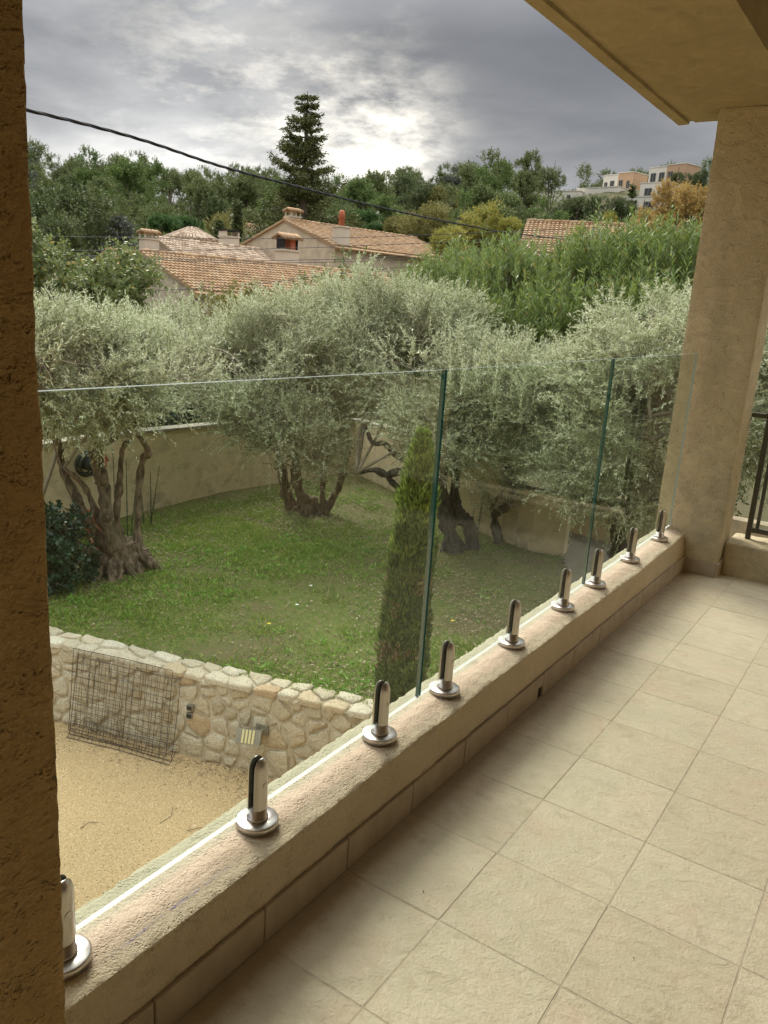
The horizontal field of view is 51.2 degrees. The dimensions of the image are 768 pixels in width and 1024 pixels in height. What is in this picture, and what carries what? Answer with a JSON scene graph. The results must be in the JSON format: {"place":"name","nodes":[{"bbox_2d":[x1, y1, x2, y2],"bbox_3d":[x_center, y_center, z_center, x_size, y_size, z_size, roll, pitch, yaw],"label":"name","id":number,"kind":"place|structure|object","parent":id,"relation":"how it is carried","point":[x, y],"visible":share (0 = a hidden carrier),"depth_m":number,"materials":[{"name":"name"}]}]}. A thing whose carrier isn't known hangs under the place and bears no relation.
{"place":"outdoors","nodes":[
{"label":"outdoors","id":0,"kind":"place"},
{"bbox_2d":[54,721,274,910],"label":"gravel yard","id":1,"kind":"structure","parent":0,"point":[119,846],"depth_m":6.95,"materials":[{"name":"beige gravel"}]},
{"bbox_2d":[68,648,172,755],"bbox_3d":[-2.564,1.832,7.756,1.147,0.857,0.138,8,15,17],"label":"wire panel","id":2,"kind":"object","parent":1,"relation":"on","point":[118,701],"visible":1,"depth_m":7.76,"materials":[{"name":"grey metal"}]},
{"bbox_2d":[67,719,177,764],"bbox_3d":[-2.525,2.205,7.705,1.193,0.167,0.107,8,15,17],"label":"wire panel","id":3,"kind":"object","parent":1,"relation":"on","point":[122,741],"visible":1,"depth_m":7.70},
{"bbox_2d":[70,655,180,761],"bbox_3d":[-2.502,1.880,7.706,1.184,0.797,0.145,8,15,17],"label":"wire panel","id":4,"kind":"object","parent":1,"relation":"on","point":[125,706],"visible":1,"depth_m":7.70,"materials":[{"name":"grey metal"}]},
{"bbox_2d":[54,721,268,808],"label":"leaf litter","id":5,"kind":"object","parent":1,"relation":"on","point":[160,761],"visible":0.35,"depth_m":7.57,"materials":[{"name":"brown plant"}]},
{"bbox_2d":[49,626,372,778],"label":"stone wall","id":6,"kind":"structure","parent":1,"relation":"on","point":[304,722],"depth_m":7.57,"materials":[{"name":"beige stone"}]},
{"bbox_2d":[235,723,268,745],"bbox_3d":[-1.210,2.027,7.293,0.253,0.147,0.216,8,15,17],"label":"wall lamp","id":7,"kind":"object","parent":6,"relation":"attached to","point":[248,736],"visible":1,"depth_m":7.24,"materials":[{"name":"grey metal"}]},
{"bbox_2d":[26,108,565,239],"bbox_3d":[1.560,-4.555,12.357,0.024,0.864,18.181,10,16,23],"label":"overhead cable","id":8,"kind":"object","parent":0,"point":[146,141],"visible":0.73,"depth_m":6.43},
{"bbox_2d":[47,472,571,704],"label":"lawn","id":9,"kind":"structure","parent":0,"point":[215,648],"depth_m":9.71,"materials":[{"name":"plant"}]},
{"bbox_2d":[44,499,102,596],"bbox_3d":[-3.985,0.486,9.411,1.238,1.294,1.446,13,17,32],"label":"glossy shrub","id":10,"kind":"object","parent":9,"relation":"on","point":[60,551],"visible":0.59,"depth_m":9.34,"materials":[{"name":"green plant"}]},
{"bbox_2d":[34,278,252,581],"bbox_3d":[-3.793,-0.832,9.270,3.541,3.659,4.413,13,17,32],"label":"olive tree","id":11,"kind":"object","parent":9,"relation":"on","point":[87,346],"visible":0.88,"depth_m":8.82,"materials":[{"name":"green plant"}]},
{"bbox_2d":[137,262,429,515],"bbox_3d":[-1.681,-1.779,12.542,4.213,4.200,4.632,13,17,32],"label":"olive tree","id":12,"kind":"object","parent":9,"relation":"on","point":[277,350],"visible":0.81,"depth_m":11.86,"materials":[{"name":"green plant"}]},
{"bbox_2d":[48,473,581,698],"bbox_3d":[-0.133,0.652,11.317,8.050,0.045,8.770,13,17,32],"label":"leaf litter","id":13,"kind":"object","parent":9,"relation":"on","point":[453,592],"visible":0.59,"depth_m":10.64,"materials":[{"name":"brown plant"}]},
{"bbox_2d":[371,423,442,703],"bbox_3d":[0.216,0.535,6.946,0.552,2.640,0.512,13,17,32],"label":"cypress","id":14,"kind":"object","parent":9,"relation":"on","point":[398,641],"visible":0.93,"depth_m":6.82,"materials":[{"name":"green plant"}]},
{"bbox_2d":[309,251,536,553],"bbox_3d":[0.636,-1.641,12.109,4.761,4.395,3.670,13,17,32],"label":"olive tree","id":15,"kind":"object","parent":9,"relation":"on","point":[411,413],"visible":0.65,"depth_m":11.43,"materials":[{"name":"green plant"}]},
{"bbox_2d":[409,320,601,551],"bbox_3d":[1.921,-0.826,11.062,3.058,3.523,2.924,13,17,32],"label":"olive tree","id":16,"kind":"object","parent":9,"relation":"on","point":[464,520],"visible":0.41,"depth_m":10.53,"materials":[{"name":"green plant"}]},
{"bbox_2d":[503,483,571,556],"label":"garden wall","id":17,"kind":"structure","parent":9,"relation":"on","point":[528,527],"depth_m":12.09,"materials":[{"name":"beige paint"}]},
{"bbox_2d":[459,342,659,543],"bbox_3d":[2.147,-0.762,10.847,2.950,3.230,2.477,13,17,32],"label":"olive tree","id":18,"kind":"object","parent":9,"relation":"on","point":[507,504],"visible":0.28,"depth_m":10.27,"materials":[{"name":"green plant"}]},
{"bbox_2d":[446,274,767,558],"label":"olive tree","id":19,"kind":"object","parent":9,"relation":"on","point":[647,384],"visible":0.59,"depth_m":9.26,"materials":[{"name":"green plant"}]},
{"bbox_2d":[22,0,717,220],"label":"sky","id":20,"kind":"structure","parent":0,"point":[424,84],"materials":[{"name":"grey"}]},
{"bbox_2d":[33,190,767,521],"bbox_3d":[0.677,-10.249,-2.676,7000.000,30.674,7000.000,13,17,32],"label":"terrain","id":21,"kind":"structure","parent":0,"point":[744,509],"depth_m":17.12,"materials":[{"name":"green plant"}]},
{"bbox_2d":[32,210,95,269],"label":"leafy tree","id":22,"kind":"object","parent":21,"relation":"on","point":[67,227],"visible":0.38,"depth_m":43.43,"materials":[{"name":"green plant"}]},
{"bbox_2d":[29,180,122,266],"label":"leafy tree","id":23,"kind":"object","parent":21,"relation":"on","point":[45,202],"visible":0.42,"depth_m":50.52,"materials":[{"name":"green plant"}]},
{"bbox_2d":[70,144,113,197],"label":"pine tree","id":24,"kind":"object","parent":21,"relation":"on","point":[84,175],"visible":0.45,"depth_m":100.61,"materials":[{"name":"green plant"}]},
{"bbox_2d":[79,175,119,213],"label":"pine tree","id":25,"kind":"object","parent":21,"relation":"on","point":[95,183],"visible":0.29,"depth_m":81.83,"materials":[{"name":"green plant"}]},
{"bbox_2d":[31,216,186,355],"bbox_3d":[-5.753,-3.317,15.287,4.210,4.468,3.110,2,15,-8],"label":"broadleaf tree","id":26,"kind":"object","parent":21,"relation":"on","point":[121,273],"visible":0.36,"depth_m":14.49,"materials":[{"name":"green plant"}]},
{"bbox_2d":[87,213,138,259],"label":"cedar","id":27,"kind":"object","parent":21,"relation":"on","point":[124,227],"visible":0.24,"depth_m":52.07,"materials":[{"name":"plant"}]},
{"bbox_2d":[117,189,148,247],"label":"pine tree","id":28,"kind":"object","parent":21,"relation":"on","point":[135,206],"visible":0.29,"depth_m":72.79,"materials":[{"name":"green plant"}]},
{"bbox_2d":[100,151,174,238],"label":"pine tree","id":29,"kind":"object","parent":21,"relation":"on","point":[125,172],"visible":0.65,"depth_m":78.86,"materials":[{"name":"green plant"}]},
{"bbox_2d":[133,199,177,236],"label":"pine tree","id":30,"kind":"object","parent":21,"relation":"on","point":[142,215],"visible":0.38,"depth_m":67.41,"materials":[{"name":"green plant"}]},
{"bbox_2d":[138,156,172,199],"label":"pine tree","id":31,"kind":"object","parent":21,"relation":"on","point":[157,168],"visible":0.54,"depth_m":110.78,"materials":[{"name":"green plant"}]},
{"bbox_2d":[145,213,185,233],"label":"umbrella pine","id":32,"kind":"object","parent":21,"relation":"on","point":[164,223],"visible":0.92,"depth_m":59.52,"materials":[{"name":"green plant"}]},
{"bbox_2d":[134,368,209,427],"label":"hedge shrub","id":33,"kind":"object","parent":21,"relation":"on","point":[176,418],"visible":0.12,"depth_m":14.84,"materials":[{"name":"green plant"}]},
{"bbox_2d":[177,176,211,224],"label":"pine tree","id":34,"kind":"object","parent":21,"relation":"on","point":[190,193],"visible":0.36,"depth_m":92.89,"materials":[{"name":"green plant"}]},
{"bbox_2d":[136,228,274,261],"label":"tiled house","id":35,"kind":"structure","parent":21,"relation":"on","point":[158,242],"depth_m":46.95,"materials":[{"name":"beige tile"}]},
{"bbox_2d":[163,226,218,242],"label":"roof","id":36,"kind":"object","parent":35,"relation":"attached to","point":[189,232],"visible":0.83,"depth_m":50.70,"materials":[{"name":"beige tile"}]},
{"bbox_2d":[176,278,244,355],"bbox_3d":[-4.444,-4.366,21.196,2.024,3.568,2.018,13,17,32],"label":"garden bush","id":37,"kind":"object","parent":21,"relation":"on","point":[211,293],"visible":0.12,"depth_m":20.83,"materials":[{"name":"green plant"}]},
{"bbox_2d":[191,171,229,211],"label":"pine tree","id":38,"kind":"object","parent":21,"relation":"on","point":[202,191],"visible":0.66,"depth_m":87.28,"materials":[{"name":"green plant"}]},
{"bbox_2d":[198,192,242,232],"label":"leafy tree","id":39,"kind":"object","parent":21,"relation":"on","point":[211,209],"visible":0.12,"depth_m":83.58,"materials":[{"name":"green plant"}]},
{"bbox_2d":[199,208,253,240],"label":"leafy tree","id":40,"kind":"object","parent":21,"relation":"on","point":[223,219],"visible":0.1,"depth_m":63.42,"materials":[{"name":"green plant"}]},
{"bbox_2d":[229,199,244,243],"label":"conifer","id":41,"kind":"object","parent":21,"relation":"on","point":[237,224],"visible":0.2,"depth_m":55.54,"materials":[{"name":"green plant"}]},
{"bbox_2d":[223,166,264,210],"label":"pine tree","id":42,"kind":"object","parent":21,"relation":"on","point":[247,193],"visible":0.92,"depth_m":90.79,"materials":[{"name":"green plant"}]},
{"bbox_2d":[133,249,393,333],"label":"tiled house","id":43,"kind":"structure","parent":21,"relation":"on","point":[194,274],"depth_m":35.24,"materials":[{"name":"tile"}]},
{"bbox_2d":[42,418,517,537],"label":"garden wall","id":44,"kind":"structure","parent":21,"relation":"on","point":[189,470],"depth_m":13.45,"materials":[{"name":"beige paint"}]},
{"bbox_2d":[74,450,108,476],"bbox_3d":[-4.244,-0.709,11.572,0.283,0.397,0.564,13,17,32],"label":"hose reel","id":45,"kind":"object","parent":44,"relation":"attached to","point":[80,463],"visible":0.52,"depth_m":11.45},
{"bbox_2d":[271,231,303,263],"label":"chimney stack","id":46,"kind":"object","parent":21,"relation":"on","point":[292,253],"visible":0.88,"depth_m":42.30,"materials":[{"name":"concrete"}]},
{"bbox_2d":[243,91,363,239],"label":"conifer","id":47,"kind":"object","parent":21,"relation":"on","point":[307,153],"visible":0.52,"depth_m":56.68,"materials":[{"name":"green plant"}]},
{"bbox_2d":[87,182,565,283],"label":"undergrowth","id":48,"kind":"object","parent":21,"relation":"on","point":[208,231],"visible":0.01,"depth_m":108.37,"materials":[{"name":"green plant"}]},
{"bbox_2d":[239,207,461,279],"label":"tiled house","id":49,"kind":"structure","parent":21,"relation":"on","point":[317,234],"depth_m":48.74,"materials":[{"name":"tile"}]},
{"bbox_2d":[321,245,384,324],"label":"garden bush","id":50,"kind":"object","parent":21,"relation":"on","point":[344,265],"visible":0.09,"depth_m":24.70,"materials":[{"name":"green plant"}]},
{"bbox_2d":[333,174,380,214],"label":"pine tree","id":51,"kind":"object","parent":21,"relation":"on","point":[359,190],"visible":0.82,"depth_m":92.33,"materials":[{"name":"green plant"}]},
{"bbox_2d":[346,167,395,221],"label":"pine tree","id":52,"kind":"object","parent":21,"relation":"on","point":[377,180],"visible":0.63,"depth_m":105.22,"materials":[{"name":"green plant"}]},
{"bbox_2d":[366,190,404,230],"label":"pine tree","id":53,"kind":"object","parent":21,"relation":"on","point":[381,200],"visible":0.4,"depth_m":83.90,"materials":[{"name":"green plant"}]},
{"bbox_2d":[388,171,424,211],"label":"leafy tree","id":54,"kind":"object","parent":21,"relation":"on","point":[402,179],"visible":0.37,"depth_m":120.96,"materials":[{"name":"green plant"}]},
{"bbox_2d":[392,199,455,242],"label":"autumn tree","id":55,"kind":"object","parent":21,"relation":"on","point":[416,225],"visible":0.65,"depth_m":57.31,"materials":[{"name":"yellow plant"}]},
{"bbox_2d":[400,180,451,221],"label":"leafy tree","id":56,"kind":"object","parent":21,"relation":"on","point":[418,198],"visible":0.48,"depth_m":106.08,"materials":[{"name":"green plant"}]},
{"bbox_2d":[385,233,487,388],"bbox_3d":[1.212,-2.697,14.380,2.817,4.579,2.950,7,15,12],"label":"oleander","id":57,"kind":"object","parent":21,"relation":"on","point":[437,272],"visible":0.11,"depth_m":14.35,"materials":[{"name":"green plant"}]},
{"bbox_2d":[428,223,471,266],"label":"autumn tree","id":58,"kind":"object","parent":21,"relation":"on","point":[445,238],"visible":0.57,"depth_m":46.93,"materials":[{"name":"yellow plant"}]},
{"bbox_2d":[448,186,475,224],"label":"pine tree","id":59,"kind":"object","parent":21,"relation":"on","point":[468,192],"visible":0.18,"depth_m":89.35,"materials":[{"name":"green plant"}]},
{"bbox_2d":[455,161,481,195],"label":"pine tree","id":60,"kind":"object","parent":21,"relation":"on","point":[467,172],"visible":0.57,"depth_m":108.83,"materials":[{"name":"green plant"}]},
{"bbox_2d":[456,178,499,213],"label":"pine tree","id":61,"kind":"object","parent":21,"relation":"on","point":[486,192],"visible":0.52,"depth_m":91.25,"materials":[{"name":"green plant"}]},
{"bbox_2d":[454,197,505,281],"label":"autumn tree","id":62,"kind":"object","parent":21,"relation":"on","point":[484,214],"visible":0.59,"depth_m":52.16,"materials":[{"name":"yellow plant"}]},
{"bbox_2d":[450,146,518,204],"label":"pine tree","id":63,"kind":"object","parent":21,"relation":"on","point":[492,156],"visible":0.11,"depth_m":110.36,"materials":[{"name":"green plant"}]},
{"bbox_2d":[421,226,555,445],"bbox_3d":[1.584,-2.498,13.700,2.552,4.585,2.750,2,15,-7],"label":"oleander","id":64,"kind":"object","parent":21,"relation":"on","point":[494,290],"visible":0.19,"depth_m":13.11,"materials":[{"name":"green plant"}]},
{"bbox_2d":[472,159,514,201],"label":"pine tree","id":65,"kind":"object","parent":21,"relation":"on","point":[492,181],"visible":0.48,"depth_m":106.17,"materials":[{"name":"green plant"}]},
{"bbox_2d":[468,190,539,232],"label":"pine tree","id":66,"kind":"object","parent":21,"relation":"on","point":[514,203],"visible":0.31,"depth_m":81.56,"materials":[{"name":"green plant"}]},
{"bbox_2d":[496,215,523,243],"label":"autumn tree","id":67,"kind":"object","parent":21,"relation":"on","point":[514,223],"visible":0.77,"depth_m":50.22,"materials":[{"name":"yellow plant"}]},
{"bbox_2d":[506,168,544,207],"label":"pine tree","id":68,"kind":"object","parent":21,"relation":"on","point":[525,181],"visible":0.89,"depth_m":114.52,"materials":[{"name":"green plant"}]},
{"bbox_2d":[513,147,543,206],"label":"pine tree","id":69,"kind":"object","parent":21,"relation":"on","point":[525,163],"visible":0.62,"depth_m":143.79,"materials":[{"name":"green plant"}]},
{"bbox_2d":[466,225,604,484],"bbox_3d":[2.316,-2.258,12.803,2.322,4.662,3.166,4,15,1],"label":"oleander","id":70,"kind":"object","parent":21,"relation":"on","point":[529,306],"visible":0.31,"depth_m":11.94,"materials":[{"name":"green plant"}]},
{"bbox_2d":[521,194,572,237],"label":"pine tree","id":71,"kind":"object","parent":21,"relation":"on","point":[543,202],"visible":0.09,"depth_m":80.94,"materials":[{"name":"green plant"}]},
{"bbox_2d":[537,160,567,214],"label":"pine tree","id":72,"kind":"object","parent":21,"relation":"on","point":[555,179],"visible":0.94,"depth_m":118.58,"materials":[{"name":"green plant"}]},
{"bbox_2d":[546,195,589,220],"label":"leafy tree","id":73,"kind":"object","parent":21,"relation":"on","point":[576,211],"visible":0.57,"depth_m":95.97,"materials":[{"name":"green plant"}]},
{"bbox_2d":[447,220,689,326],"bbox_3d":[2.817,-3.530,12.285,3.726,1.879,1.344,9,15,19],"label":"oleander","id":74,"kind":"object","parent":21,"relation":"on","point":[498,267],"visible":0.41,"depth_m":12.22,"materials":[{"name":"green plant"}]},
{"bbox_2d":[521,218,620,259],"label":"tiled house","id":75,"kind":"structure","parent":21,"relation":"on","point":[543,224],"depth_m":37.83,"materials":[{"name":"tile"}]},
{"bbox_2d":[520,200,673,360],"bbox_3d":[3.206,-2.274,12.421,2.449,5.000,3.128,5,15,6],"label":"oleander","id":76,"kind":"object","parent":21,"relation":"on","point":[579,244],"visible":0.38,"depth_m":11.95,"materials":[{"name":"green plant"}]},
{"bbox_2d":[580,192,618,220],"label":"leafy tree","id":77,"kind":"object","parent":21,"relation":"on","point":[588,203],"visible":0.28,"depth_m":90.94,"materials":[{"name":"green plant"}]},
{"bbox_2d":[603,194,639,222],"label":"leafy tree","id":78,"kind":"object","parent":21,"relation":"on","point":[622,211],"visible":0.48,"depth_m":88.10,"materials":[{"name":"green plant"}]},
{"bbox_2d":[603,171,648,189],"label":"hill house","id":79,"kind":"structure","parent":21,"relation":"on","point":[623,179],"depth_m":149.81,"materials":[{"name":"paint"}]},
{"bbox_2d":[577,201,703,478],"bbox_3d":[4.179,-2.046,11.819,2.739,4.985,2.795,-5,17,-31],"label":"oleander","id":80,"kind":"object","parent":21,"relation":"on","point":[652,254],"visible":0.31,"depth_m":11.63,"materials":[{"name":"green plant"}]},
{"bbox_2d":[554,486,767,541],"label":"garden wall","id":81,"kind":"structure","parent":21,"relation":"on","point":[739,525],"depth_m":12.84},
{"bbox_2d":[648,170,693,235],"bbox_3d":[10.782,-8.983,30.968,1.860,8.010,1.961,11,16,25],"label":"autumn tree","id":82,"kind":"object","parent":21,"relation":"on","point":[665,190],"visible":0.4,"depth_m":30.00,"materials":[{"name":"orange plant"}]},
{"bbox_2d":[648,163,701,189],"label":"hill house","id":83,"kind":"structure","parent":21,"relation":"on","point":[658,173],"depth_m":143.31,"materials":[{"name":"paint"}]},
{"bbox_2d":[664,181,707,237],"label":"autumn tree","id":84,"kind":"object","parent":21,"relation":"on","point":[690,202],"visible":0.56,"depth_m":28.81,"materials":[{"name":"orange plant"}]},
{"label":"house wall","id":85,"kind":"structure","parent":21,"relation":"on","visible":0},
{"bbox_2d":[64,529,684,1023],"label":"balcony ledge","id":86,"kind":"object","parent":85,"relation":"on","point":[176,941],"visible":0.71,"depth_m":2.11,"materials":[{"name":"concrete"}]},
{"bbox_2d":[60,874,91,980],"bbox_3d":[-0.619,0.783,1.536,0.107,0.186,0.107,13,17,32],"label":"glass clamp","id":87,"kind":"object","parent":86,"relation":"on","point":[77,952],"visible":0.56,"depth_m":1.53,"materials":[{"name":"metal"}]},
{"bbox_2d":[235,754,278,836],"bbox_3d":[-0.311,0.688,1.977,0.107,0.186,0.107,13,17,33],"label":"glass clamp","id":88,"kind":"object","parent":86,"relation":"on","point":[261,819],"visible":0.93,"depth_m":1.96,"materials":[{"name":"metal"}]},
{"bbox_2d":[38,370,444,930],"bbox_3d":[-0.275,0.217,1.862,0.013,1.052,1.474,13,17,32],"label":"balustrade panel","id":89,"kind":"object","parent":88,"relation":"on","point":[157,873],"visible":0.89,"depth_m":2.20,"materials":[{"name":"clear glass"}]},
{"bbox_2d":[362,679,396,745],"bbox_3d":[-0.009,0.595,2.411,0.107,0.186,0.107,13,17,31],"label":"glass clamp","id":90,"kind":"object","parent":86,"relation":"on","point":[382,733],"visible":0.95,"depth_m":2.40,"materials":[{"name":"metal"}]},
{"bbox_2d":[429,640,459,698],"bbox_3d":[0.212,0.526,2.729,0.107,0.186,0.107,13,17,32],"label":"glass clamp","id":91,"kind":"object","parent":86,"relation":"on","point":[446,688],"visible":0.92,"depth_m":2.71,"materials":[{"name":"metal"}]},
{"bbox_2d":[498,599,524,649],"bbox_3d":[0.509,0.434,3.155,0.107,0.186,0.107,13,17,32],"label":"glass clamp","id":92,"kind":"object","parent":86,"relation":"on","point":[513,641],"visible":0.92,"depth_m":3.14,"materials":[{"name":"metal"}]},
{"bbox_2d":[550,568,574,611],"bbox_3d":[0.808,0.342,3.584,0.107,0.186,0.107,14,18,33],"label":"glass clamp","id":93,"kind":"object","parent":86,"relation":"on","point":[564,604],"visible":0.9,"depth_m":3.57,"materials":[{"name":"metal"}]},
{"bbox_2d":[419,359,613,695],"bbox_3d":[0.559,-0.039,3.061,0.013,1.049,1.468,13,17,32],"label":"balustrade panel","id":94,"kind":"object","parent":93,"relation":"attached to","point":[587,547],"visible":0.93,"depth_m":2.96,"materials":[{"name":"clear glass"}]},
{"bbox_2d":[584,548,605,588],"bbox_3d":[1.042,0.270,3.920,0.107,0.186,0.107,13,17,32],"label":"glass clamp","id":95,"kind":"object","parent":86,"relation":"on","point":[596,582],"visible":0.87,"depth_m":3.90,"materials":[{"name":"metal"}]},
{"bbox_2d":[620,527,639,562],"bbox_3d":[1.349,0.175,4.361,0.107,0.186,0.107,13,17,32],"label":"glass clamp","id":96,"kind":"object","parent":86,"relation":"on","point":[631,557],"visible":0.9,"depth_m":4.35,"materials":[{"name":"metal"}]},
{"bbox_2d":[584,353,697,583],"bbox_3d":[1.395,-0.298,4.260,0.013,1.052,1.477,13,17,32],"label":"balustrade panel","id":97,"kind":"object","parent":96,"relation":"on","point":[679,462],"visible":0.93,"depth_m":4.73,"materials":[{"name":"clear glass"}]},
{"bbox_2d":[524,0,767,125],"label":"ceiling","id":98,"kind":"structure","parent":85,"relation":"attached to","point":[681,62],"depth_m":3.56,"materials":[{"name":"paint"}]},
{"bbox_3d":[5.726,-5.119,22.615,0.520,5.460,0.278,13,17,32],"label":"utility pole","id":99,"kind":"object","parent":21,"relation":"on","visible":0},
{"bbox_2d":[42,227,597,238],"bbox_3d":[-2.772,-7.732,22.073,17.242,1.313,0.015,4,15,-1],"label":"overhead cable","id":100,"kind":"object","parent":99,"relation":"attached to","point":[303,238],"visible":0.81,"depth_m":22.11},
{"bbox_2d":[175,571,767,1023],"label":"floor","id":101,"kind":"structure","parent":0,"point":[567,847],"depth_m":2.26,"materials":[{"name":"tile"}]},
{"bbox_2d":[0,0,65,1023],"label":"column","id":102,"kind":"structure","parent":101,"relation":"on","point":[32,987],"depth_m":1.01,"materials":[{"name":"paint"}]},
{"bbox_2d":[655,106,767,577],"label":"column","id":103,"kind":"structure","parent":101,"relation":"on","point":[726,328],"depth_m":4.74,"materials":[{"name":"beige paint"}]},
{"bbox_2d":[720,533,767,584],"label":"parapet","id":104,"kind":"structure","parent":101,"relation":"on","point":[744,558],"depth_m":4.99,"materials":[{"name":"beige paint"}]},
{"bbox_2d":[745,412,767,538],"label":"metal railing","id":105,"kind":"object","parent":104,"relation":"on","point":[750,528],"visible":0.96,"depth_m":5.02,"materials":[{"name":"black metal"}]},
{"bbox_2d":[562,532,610,582],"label":"patio","id":106,"kind":"structure","parent":0,"point":[574,555],"depth_m":12.14,"materials":[{"name":"grey concrete"}]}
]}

